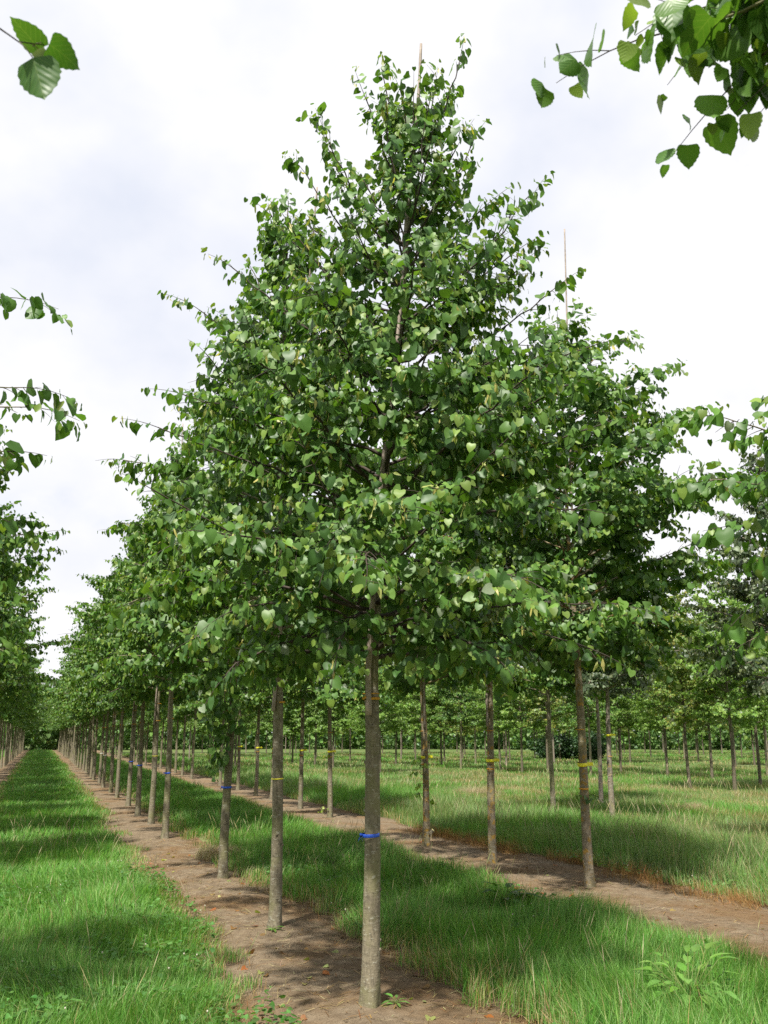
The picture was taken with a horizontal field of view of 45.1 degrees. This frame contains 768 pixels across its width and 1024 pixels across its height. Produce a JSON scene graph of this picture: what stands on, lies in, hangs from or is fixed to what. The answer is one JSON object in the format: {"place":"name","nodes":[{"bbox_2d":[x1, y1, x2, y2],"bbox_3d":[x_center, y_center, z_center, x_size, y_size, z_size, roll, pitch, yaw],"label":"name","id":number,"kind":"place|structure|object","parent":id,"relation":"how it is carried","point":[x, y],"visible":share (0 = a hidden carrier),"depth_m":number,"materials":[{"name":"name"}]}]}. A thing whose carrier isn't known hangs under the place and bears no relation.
{"place":"outdoors","nodes":[
{"label":"outdoors","id":0,"kind":"place"},
{"bbox_2d":[324,679,364,760],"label":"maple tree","id":1,"kind":"object","parent":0,"point":[340,726],"visible":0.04,"depth_m":58.73,"materials":[{"name":"green plant"}]},
{"bbox_2d":[349,676,379,735],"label":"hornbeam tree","id":2,"kind":"object","parent":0,"point":[359,731],"visible":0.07,"depth_m":55.53,"materials":[{"name":"green plant"}]},
{"bbox_2d":[0,738,767,1023],"bbox_3d":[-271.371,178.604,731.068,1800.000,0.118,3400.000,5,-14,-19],"label":"ground","id":3,"kind":"structure","parent":0,"point":[242,751],"depth_m":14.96,"materials":[{"name":"green plant"}]},
{"bbox_2d":[0,749,28,786],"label":"soil strip","id":4,"kind":"object","parent":3,"relation":"on","point":[10,766],"visible":0.41,"depth_m":50.08,"materials":[{"name":"brown soil"}]},
{"bbox_2d":[0,609,39,715],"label":"lime tree","id":5,"kind":"object","parent":4,"relation":"on","point":[8,709],"visible":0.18,"depth_m":27.80,"materials":[{"name":"green plant"}]},
{"bbox_2d":[0,639,44,735],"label":"lime tree","id":6,"kind":"object","parent":4,"relation":"on","point":[16,718],"visible":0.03,"depth_m":40.55,"materials":[{"name":"green plant"}]},
{"bbox_2d":[0,590,49,711],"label":"lime tree","id":7,"kind":"object","parent":4,"relation":"on","point":[40,661],"visible":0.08,"depth_m":25.46,"materials":[{"name":"green plant"}]},
{"bbox_2d":[0,544,49,706],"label":"lime tree","id":8,"kind":"object","parent":4,"relation":"on","point":[39,619],"visible":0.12,"depth_m":22.39,"materials":[{"name":"green plant"}]},
{"bbox_2d":[0,586,59,703],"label":"lime tree","id":9,"kind":"object","parent":4,"relation":"on","point":[33,679],"visible":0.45,"depth_m":19.33,"materials":[{"name":"green plant"}]},
{"bbox_2d":[1,612,62,718],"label":"lime tree","id":10,"kind":"object","parent":4,"relation":"on","point":[44,685],"visible":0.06,"depth_m":30.24,"materials":[{"name":"green plant"}]},
{"bbox_2d":[0,424,69,667],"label":"lime tree","id":11,"kind":"object","parent":4,"relation":"on","point":[12,655],"visible":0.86,"depth_m":12.15,"materials":[{"name":"green plant"}]},
{"bbox_2d":[0,500,70,702],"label":"lime tree","id":12,"kind":"object","parent":4,"relation":"on","point":[5,614],"visible":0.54,"depth_m":15.99,"materials":[{"name":"green plant"}]},
{"bbox_2d":[0,288,87,604],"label":"lime tree","id":13,"kind":"object","parent":4,"relation":"on","point":[12,450],"visible":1,"depth_m":5.40,"materials":[{"name":"green plant"}]},
{"bbox_2d":[0,17,79,99],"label":"lime tree","id":14,"kind":"object","parent":3,"relation":"on","point":[39,73],"visible":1,"depth_m":1.71,"materials":[{"name":"green plant"}]},
{"bbox_2d":[21,998,90,1016],"bbox_3d":[-1.909,2.877,5.372,0.360,0.112,0.339,-8,-16,31],"label":"dock plant","id":15,"kind":"object","parent":3,"relation":"on","point":[61,1006],"visible":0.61,"depth_m":5.36,"materials":[{"name":"green plant"}]},
{"bbox_2d":[0,749,262,1023],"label":"mown grass","id":16,"kind":"structure","parent":3,"relation":"on","point":[45,766],"depth_m":7.79,"materials":[{"name":"green plant"}]},
{"bbox_2d":[213,713,270,765],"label":"tree","id":17,"kind":"object","parent":3,"relation":"on","point":[249,723],"visible":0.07,"depth_m":45.10,"materials":[{"name":"green plant"}]},
{"bbox_2d":[256,682,298,729],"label":"maple tree","id":18,"kind":"object","parent":3,"relation":"on","point":[269,723],"visible":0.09,"depth_m":57.48,"materials":[{"name":"green plant"}]},
{"bbox_2d":[269,708,314,763],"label":"hornbeam tree","id":19,"kind":"object","parent":3,"relation":"on","point":[289,731],"visible":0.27,"depth_m":53.23,"materials":[{"name":"green plant"}]},
{"bbox_2d":[53,750,536,1023],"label":"soil strip","id":20,"kind":"object","parent":3,"relation":"on","point":[140,828],"visible":0.52,"depth_m":7.04,"materials":[{"name":"brown soil"}]},
{"bbox_2d":[36,654,99,765],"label":"lime tree","id":21,"kind":"object","parent":20,"relation":"on","point":[59,719],"visible":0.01,"depth_m":52.44,"materials":[{"name":"green plant"}]},
{"bbox_2d":[36,669,110,771],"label":"lime tree","id":22,"kind":"object","parent":20,"relation":"on","point":[65,714],"visible":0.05,"depth_m":42.35,"materials":[{"name":"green plant"}]},
{"bbox_2d":[46,661,100,766],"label":"lime tree","id":23,"kind":"object","parent":20,"relation":"on","point":[79,732],"visible":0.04,"depth_m":49.88,"materials":[{"name":"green plant"}]},
{"bbox_2d":[50,685,105,769],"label":"lime tree","id":24,"kind":"object","parent":20,"relation":"on","point":[84,756],"visible":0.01,"depth_m":44.81,"materials":[{"name":"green plant"}]},
{"bbox_2d":[49,685,111,768],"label":"lime tree","id":25,"kind":"object","parent":20,"relation":"on","point":[79,723],"visible":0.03,"depth_m":47.35,"materials":[{"name":"green plant"}]},
{"bbox_2d":[40,653,131,776],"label":"lime tree","id":26,"kind":"object","parent":20,"relation":"on","point":[86,718],"visible":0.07,"depth_m":37.34,"materials":[{"name":"green plant"}]},
{"bbox_2d":[40,596,138,787],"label":"lime tree","id":27,"kind":"object","parent":20,"relation":"on","point":[63,695],"visible":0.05,"depth_m":30.12,"materials":[{"name":"green plant"}]},
{"bbox_2d":[50,654,131,774],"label":"lime tree","id":28,"kind":"object","parent":20,"relation":"on","point":[90,745],"visible":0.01,"depth_m":39.84,"materials":[{"name":"green plant"}]},
{"bbox_2d":[45,601,137,779],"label":"lime tree","id":29,"kind":"object","parent":20,"relation":"on","point":[63,689],"visible":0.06,"depth_m":34.88,"materials":[{"name":"green plant"}]},
{"bbox_2d":[55,663,145,782],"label":"lime tree","id":30,"kind":"object","parent":20,"relation":"on","point":[101,715],"visible":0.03,"depth_m":32.50,"materials":[{"name":"green plant"}]},
{"bbox_2d":[49,566,167,792],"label":"lime tree","id":31,"kind":"object","parent":20,"relation":"on","point":[90,709],"visible":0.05,"depth_m":27.26,"materials":[{"name":"green plant"}]},
{"bbox_2d":[63,556,166,797],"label":"lime tree","id":32,"kind":"object","parent":20,"relation":"on","point":[86,698],"visible":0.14,"depth_m":25.03,"materials":[{"name":"green plant"}]},
{"bbox_2d":[57,522,201,805],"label":"lime tree","id":33,"kind":"object","parent":20,"relation":"on","point":[130,769],"visible":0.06,"depth_m":22.55,"materials":[{"name":"green plant"}]},
{"bbox_2d":[54,507,229,815],"bbox_3d":[-5.095,3.067,19.999,3.824,6.748,3.643,4,-14,-19],"label":"lime tree","id":34,"kind":"object","parent":20,"relation":"on","point":[147,698],"visible":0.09,"depth_m":19.39,"materials":[{"name":"green plant"}]},
{"bbox_2d":[59,477,228,823],"bbox_3d":[-4.427,2.512,18.138,3.752,6.946,3.143,6,-15,-19],"label":"lime tree","id":35,"kind":"object","parent":20,"relation":"on","point":[152,686],"visible":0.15,"depth_m":17.64,"materials":[{"name":"green plant"}]},
{"bbox_2d":[70,441,256,838],"bbox_3d":[-3.832,2.075,16.055,3.111,6.817,3.944,10,-17,-37],"label":"lime tree","id":36,"kind":"object","parent":20,"relation":"on","point":[185,682],"visible":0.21,"depth_m":15.41,"materials":[{"name":"green plant"}]},
{"bbox_2d":[194,843,241,860],"bbox_3d":[-2.183,4.586,12.610,0.856,0.224,0.822,5,-14,-19],"label":"grass tussock","id":37,"kind":"object","parent":20,"relation":"on","point":[204,854],"depth_m":12.46,"materials":[{"name":"plant"}]},
{"bbox_2d":[80,353,366,878],"bbox_3d":[-1.873,1.023,11.454,3.420,6.679,3.522,5,-14,-19],"label":"lime tree","id":38,"kind":"object","parent":20,"relation":"on","point":[167,634],"visible":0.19,"depth_m":10.92,"materials":[{"name":"green plant"}]},
{"bbox_2d":[96,188,423,930],"bbox_3d":[-0.882,0.195,8.577,3.268,6.946,3.391,7,-15,-28],"label":"lime tree","id":39,"kind":"object","parent":20,"relation":"on","point":[196,490],"visible":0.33,"depth_m":8.26,"materials":[{"name":"green plant"}]},
{"bbox_2d":[271,187,317,710],"bbox_3d":[-0.838,-0.781,8.834,0.068,5.250,0.052,3,-14,-2],"label":"bamboo cane","id":40,"kind":"object","parent":39,"relation":"attached to","point":[275,692],"visible":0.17,"depth_m":8.37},
{"bbox_2d":[112,33,678,1008],"bbox_3d":[0.096,-0.349,6.275,3.202,6.931,3.469,-12,-18,40],"label":"lime tree","id":41,"kind":"object","parent":20,"relation":"on","point":[460,593],"visible":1,"depth_m":5.94,"materials":[{"name":"green plant"}]},
{"bbox_2d":[365,43,421,714],"bbox_3d":[0.090,-1.170,6.580,0.422,5.111,0.066,2,-14,-7],"label":"bamboo cane","id":42,"kind":"object","parent":41,"relation":"attached to","point":[368,704],"visible":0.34,"depth_m":6.35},
{"bbox_2d":[293,685,335,764],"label":"hornbeam tree","id":43,"kind":"object","parent":3,"relation":"on","point":[314,720],"visible":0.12,"depth_m":49.93,"materials":[{"name":"green plant"}]},
{"bbox_2d":[314,666,358,767],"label":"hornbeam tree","id":44,"kind":"object","parent":3,"relation":"on","point":[342,719],"visible":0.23,"depth_m":46.07,"materials":[{"name":"green plant"}]},
{"bbox_2d":[0,834,766,1023],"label":"clover","id":45,"kind":"object","parent":3,"relation":"on","point":[254,1020],"depth_m":6.94,"materials":[{"name":"green plant"}]},
{"bbox_2d":[1,672,767,749],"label":"wood","id":46,"kind":"object","parent":3,"relation":"on","point":[43,738],"visible":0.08,"depth_m":113.52,"materials":[{"name":"green plant"}]},
{"bbox_2d":[342,634,426,773],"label":"maple tree","id":47,"kind":"object","parent":3,"relation":"on","point":[392,725],"visible":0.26,"depth_m":40.14,"materials":[{"name":"green plant"}]},
{"bbox_2d":[11,780,767,1023],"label":"dry grass","id":48,"kind":"structure","parent":3,"relation":"on","point":[736,897],"depth_m":9.82,"materials":[{"name":"plant"}]},
{"bbox_2d":[379,678,414,762],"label":"hornbeam tree","id":49,"kind":"object","parent":3,"relation":"on","point":[395,732],"visible":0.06,"depth_m":52.13,"materials":[{"name":"green plant"}]},
{"bbox_2d":[68,749,767,1023],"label":"lush grass","id":50,"kind":"structure","parent":3,"relation":"on","point":[194,805],"depth_m":7.28,"materials":[{"name":"green plant"}]},
{"bbox_2d":[395,676,452,763],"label":"maple tree","id":51,"kind":"object","parent":3,"relation":"on","point":[430,695],"visible":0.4,"depth_m":48.35,"materials":[{"name":"green plant"}]},
{"bbox_2d":[97,750,767,967],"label":"soil strip","id":52,"kind":"object","parent":3,"relation":"on","point":[744,916],"visible":0.48,"depth_m":10.53,"materials":[{"name":"brown soil"}]},
{"bbox_2d":[123,719,165,762],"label":"lime tree","id":53,"kind":"object","parent":52,"relation":"on","point":[130,722],"visible":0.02,"depth_m":57.45,"materials":[{"name":"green plant"}]},
{"bbox_2d":[136,704,193,768],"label":"lime tree","id":54,"kind":"object","parent":52,"relation":"on","point":[150,718],"visible":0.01,"depth_m":46.95,"materials":[{"name":"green plant"}]},
{"bbox_2d":[140,705,205,772],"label":"lime tree","id":55,"kind":"object","parent":52,"relation":"on","point":[176,747],"visible":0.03,"depth_m":41.69,"materials":[{"name":"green plant"}]},
{"bbox_2d":[139,703,214,775],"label":"lime tree","id":56,"kind":"object","parent":52,"relation":"on","point":[184,734],"visible":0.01,"depth_m":39.00,"materials":[{"name":"green plant"}]},
{"bbox_2d":[160,700,215,778],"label":"lime tree","id":57,"kind":"object","parent":52,"relation":"on","point":[186,711],"visible":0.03,"depth_m":36.22,"materials":[{"name":"green plant"}]},
{"bbox_2d":[178,699,252,785],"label":"lime tree","id":58,"kind":"object","parent":52,"relation":"on","point":[197,705],"visible":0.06,"depth_m":30.75,"materials":[{"name":"green plant"}]},
{"bbox_2d":[195,603,298,790],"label":"lime tree","id":59,"kind":"object","parent":52,"relation":"on","point":[239,746],"visible":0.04,"depth_m":28.53,"materials":[{"name":"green plant"}]},
{"bbox_2d":[199,600,310,795],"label":"lime tree","id":60,"kind":"object","parent":52,"relation":"on","point":[257,755],"visible":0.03,"depth_m":25.75,"materials":[{"name":"green plant"}]},
{"bbox_2d":[223,596,313,799],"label":"lime tree","id":61,"kind":"object","parent":52,"relation":"on","point":[243,695],"visible":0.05,"depth_m":24.26,"materials":[{"name":"green plant"}]},
{"bbox_2d":[238,613,359,808],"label":"lime tree","id":62,"kind":"object","parent":52,"relation":"on","point":[302,750],"visible":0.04,"depth_m":21.27,"materials":[{"name":"green plant"}]},
{"bbox_2d":[244,580,404,817],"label":"lime tree","id":63,"kind":"object","parent":52,"relation":"on","point":[350,691],"visible":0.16,"depth_m":19.06,"materials":[{"name":"green plant"}]},
{"bbox_2d":[328,447,545,845],"bbox_3d":[0.558,1.623,14.429,3.258,6.922,3.764,4,-14,-19],"label":"lime tree","id":64,"kind":"object","parent":52,"relation":"on","point":[404,687],"visible":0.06,"depth_m":14.01,"materials":[{"name":"green plant"}]},
{"bbox_2d":[147,830,761,1023],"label":"soil clods","id":65,"kind":"object","parent":52,"relation":"on","point":[401,1018],"visible":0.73,"depth_m":7.55,"materials":[{"name":"brown soil"}]},
{"bbox_2d":[145,841,763,1020],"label":"fallen leaves","id":66,"kind":"object","parent":52,"relation":"on","point":[432,1018],"visible":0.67,"depth_m":6.90,"materials":[{"name":"brown plant"}]},
{"bbox_2d":[380,342,612,863],"bbox_3d":[1.493,1.025,12.843,3.182,7.353,3.666,-12,-18,40],"label":"lime tree","id":67,"kind":"object","parent":52,"relation":"on","point":[490,768],"visible":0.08,"depth_m":12.11,"materials":[{"name":"green plant"}]},
{"bbox_2d":[394,297,767,887],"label":"lime tree","id":68,"kind":"object","parent":52,"relation":"on","point":[614,481],"visible":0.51,"depth_m":10.21,"materials":[{"name":"green plant"}]},
{"bbox_2d":[564,229,575,691],"bbox_3d":[2.288,-0.847,11.367,0.052,6.038,0.065,-10,-20,35],"label":"bamboo cane","id":69,"kind":"object","parent":68,"relation":"attached to","point":[566,334],"visible":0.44,"depth_m":11.89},
{"bbox_2d":[671,395,767,673],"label":"lime tree","id":70,"kind":"object","parent":52,"relation":"on","point":[714,536],"visible":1,"depth_m":5.67,"materials":[{"name":"green plant"}]},
{"bbox_2d":[417,681,472,764],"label":"maple tree","id":71,"kind":"object","parent":3,"relation":"on","point":[449,722],"visible":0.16,"depth_m":48.95,"materials":[{"name":"green plant"}]},
{"bbox_2d":[427,676,485,767],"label":"lime tree","id":72,"kind":"object","parent":3,"relation":"on","point":[449,698],"visible":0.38,"depth_m":44.90,"materials":[{"name":"green plant"}]},
{"bbox_2d":[447,703,483,757],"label":"maple tree","id":73,"kind":"object","parent":3,"relation":"on","point":[469,729],"visible":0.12,"depth_m":66.11,"materials":[{"name":"green plant"}]},
{"bbox_2d":[453,679,494,762],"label":"lime tree","id":74,"kind":"object","parent":3,"relation":"on","point":[469,722],"visible":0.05,"depth_m":53.14,"materials":[{"name":"green plant"}]},
{"bbox_2d":[455,783,505,794],"bbox_3d":[2.445,7.461,24.850,1.837,0.373,1.912,5,-14,-19],"label":"grass tussock","id":75,"kind":"object","parent":3,"relation":"on","point":[475,789],"depth_m":24.91,"materials":[{"name":"plant"}]},
{"bbox_2d":[453,668,518,769],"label":"maple tree","id":76,"kind":"object","parent":3,"relation":"on","point":[483,710],"visible":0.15,"depth_m":42.91,"materials":[{"name":"green plant"}]},
{"bbox_2d":[479,881,543,904],"bbox_3d":[1.193,3.683,8.921,0.665,0.270,0.662,5,-14,-19],"label":"weed","id":77,"kind":"object","parent":3,"relation":"on","point":[515,892],"visible":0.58,"depth_m":8.86,"materials":[{"name":"green plant"}]},
{"bbox_2d":[477,661,557,771],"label":"maple tree","id":78,"kind":"object","parent":3,"relation":"on","point":[520,707],"visible":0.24,"depth_m":40.74,"materials":[{"name":"green plant"}]},
{"bbox_2d":[525,736,561,758],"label":"shrub","id":79,"kind":"object","parent":3,"relation":"on","point":[540,749],"visible":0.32,"depth_m":64.12,"materials":[{"name":"green plant"}]},
{"bbox_2d":[517,658,576,772],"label":"maple tree","id":80,"kind":"object","parent":3,"relation":"on","point":[538,711],"visible":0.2,"depth_m":38.94,"materials":[{"name":"green plant"}]},
{"bbox_2d":[467,525,636,809],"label":"lime tree","id":81,"kind":"object","parent":3,"relation":"on","point":[545,683],"visible":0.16,"depth_m":18.95,"materials":[{"name":"green plant"}]},
{"bbox_2d":[533,691,574,762],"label":"silver lime","id":82,"kind":"object","parent":3,"relation":"on","point":[541,707],"visible":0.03,"depth_m":54.52,"materials":[{"name":"green plant"}]},
{"bbox_2d":[541,690,575,758],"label":"maple tree","id":83,"kind":"object","parent":3,"relation":"on","point":[562,725],"visible":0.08,"depth_m":62.02,"materials":[{"name":"green plant"}]},
{"bbox_2d":[552,734,578,758],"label":"shrub","id":84,"kind":"object","parent":3,"relation":"on","point":[567,751],"visible":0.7,"depth_m":62.16,"materials":[{"name":"green plant"}]},
{"bbox_2d":[551,671,622,773],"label":"lime tree","id":85,"kind":"object","parent":3,"relation":"on","point":[590,714],"visible":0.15,"depth_m":36.90,"materials":[{"name":"green plant"}]},
{"bbox_2d":[570,731,606,759],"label":"shrub","id":86,"kind":"object","parent":3,"relation":"on","point":[594,751],"visible":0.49,"depth_m":60.84,"materials":[{"name":"green plant"}]},
{"bbox_2d":[560,557,654,802],"bbox_3d":[5.115,3.605,22.652,3.401,6.933,3.592,6,-15,-19],"label":"silver lime","id":87,"kind":"object","parent":3,"relation":"on","point":[621,692],"visible":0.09,"depth_m":22.09,"materials":[{"name":"green plant"}]},
{"bbox_2d":[522,506,705,817],"bbox_3d":[4.564,2.608,18.340,3.380,6.830,3.022,-6,-15,25],"label":"silver lime","id":88,"kind":"object","parent":3,"relation":"on","point":[590,684],"visible":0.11,"depth_m":17.85,"materials":[{"name":"green plant"}]},
{"bbox_2d":[604,709,634,758],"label":"maple tree","id":89,"kind":"object","parent":3,"relation":"on","point":[621,729],"visible":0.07,"depth_m":63.69,"materials":[{"name":"green plant"}]},
{"bbox_2d":[589,666,652,771],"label":"maple tree","id":90,"kind":"object","parent":3,"relation":"on","point":[623,704],"visible":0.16,"depth_m":40.60,"materials":[{"name":"green plant"}]},
{"bbox_2d":[611,668,653,761],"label":"maple tree","id":91,"kind":"object","parent":3,"relation":"on","point":[630,716],"visible":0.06,"depth_m":54.94,"materials":[{"name":"green plant"}]},
{"bbox_2d":[531,0,767,178],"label":"lime tree","id":92,"kind":"object","parent":3,"relation":"on","point":[700,37],"visible":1,"depth_m":2.23,"materials":[{"name":"green plant"}]},
{"bbox_2d":[636,684,677,754],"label":"maple tree","id":93,"kind":"object","parent":3,"relation":"on","point":[656,729],"visible":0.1,"depth_m":59.71,"materials":[{"name":"green plant"}]},
{"bbox_2d":[625,624,693,775],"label":"maple tree","id":94,"kind":"object","parent":3,"relation":"on","point":[651,705],"visible":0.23,"depth_m":38.19,"materials":[{"name":"green plant"}]},
{"bbox_2d":[631,941,741,1007],"bbox_3d":[1.866,2.849,5.693,0.752,0.326,0.714,-3,-14,14],"label":"dock plant","id":95,"kind":"object","parent":3,"relation":"on","point":[686,958],"visible":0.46,"depth_m":5.72,"materials":[{"name":"green plant"}]},
{"bbox_2d":[640,591,743,788],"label":"maple tree","id":96,"kind":"object","parent":3,"relation":"on","point":[677,672],"visible":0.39,"depth_m":28.16,"materials":[{"name":"green plant"}]},
{"bbox_2d":[670,692,716,761],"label":"hornbeam tree","id":97,"kind":"object","parent":3,"relation":"on","point":[696,728],"visible":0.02,"depth_m":56.80,"materials":[{"name":"green plant"}]},
{"bbox_2d":[674,615,741,779],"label":"maple tree","id":98,"kind":"object","parent":3,"relation":"on","point":[693,700],"visible":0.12,"depth_m":35.27,"materials":[{"name":"green plant"}]},
{"bbox_2d":[675,549,767,790],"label":"maple tree","id":99,"kind":"object","parent":3,"relation":"on","point":[731,691],"visible":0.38,"depth_m":26.92,"materials":[{"name":"green plant"}]},
{"bbox_2d":[677,445,767,698],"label":"silver lime","id":100,"kind":"object","parent":3,"relation":"on","point":[744,590],"visible":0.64,"depth_m":14.00,"materials":[{"name":"green plant"}]},
{"bbox_2d":[707,597,767,785],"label":"maple tree","id":101,"kind":"object","parent":3,"relation":"on","point":[745,724],"visible":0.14,"depth_m":29.37,"materials":[{"name":"green plant"}]},
{"bbox_2d":[721,627,767,775],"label":"lime tree","id":102,"kind":"object","parent":3,"relation":"on","point":[765,750],"depth_m":37.29,"materials":[{"name":"green plant"}]},
{"bbox_2d":[734,723,767,764],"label":"hornbeam tree","id":103,"kind":"object","parent":3,"relation":"on","point":[741,731],"visible":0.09,"depth_m":51.94,"materials":[{"name":"green plant"}]},
{"bbox_2d":[0,0,767,736],"label":"sky","id":104,"kind":"structure","parent":0,"point":[146,156],"materials":[{"name":"white"}]},
{"bbox_2d":[123,749,767,904],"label":"meadow grass","id":105,"kind":"structure","parent":0,"point":[398,803],"depth_m":21.51,"materials":[{"name":"green plant"}]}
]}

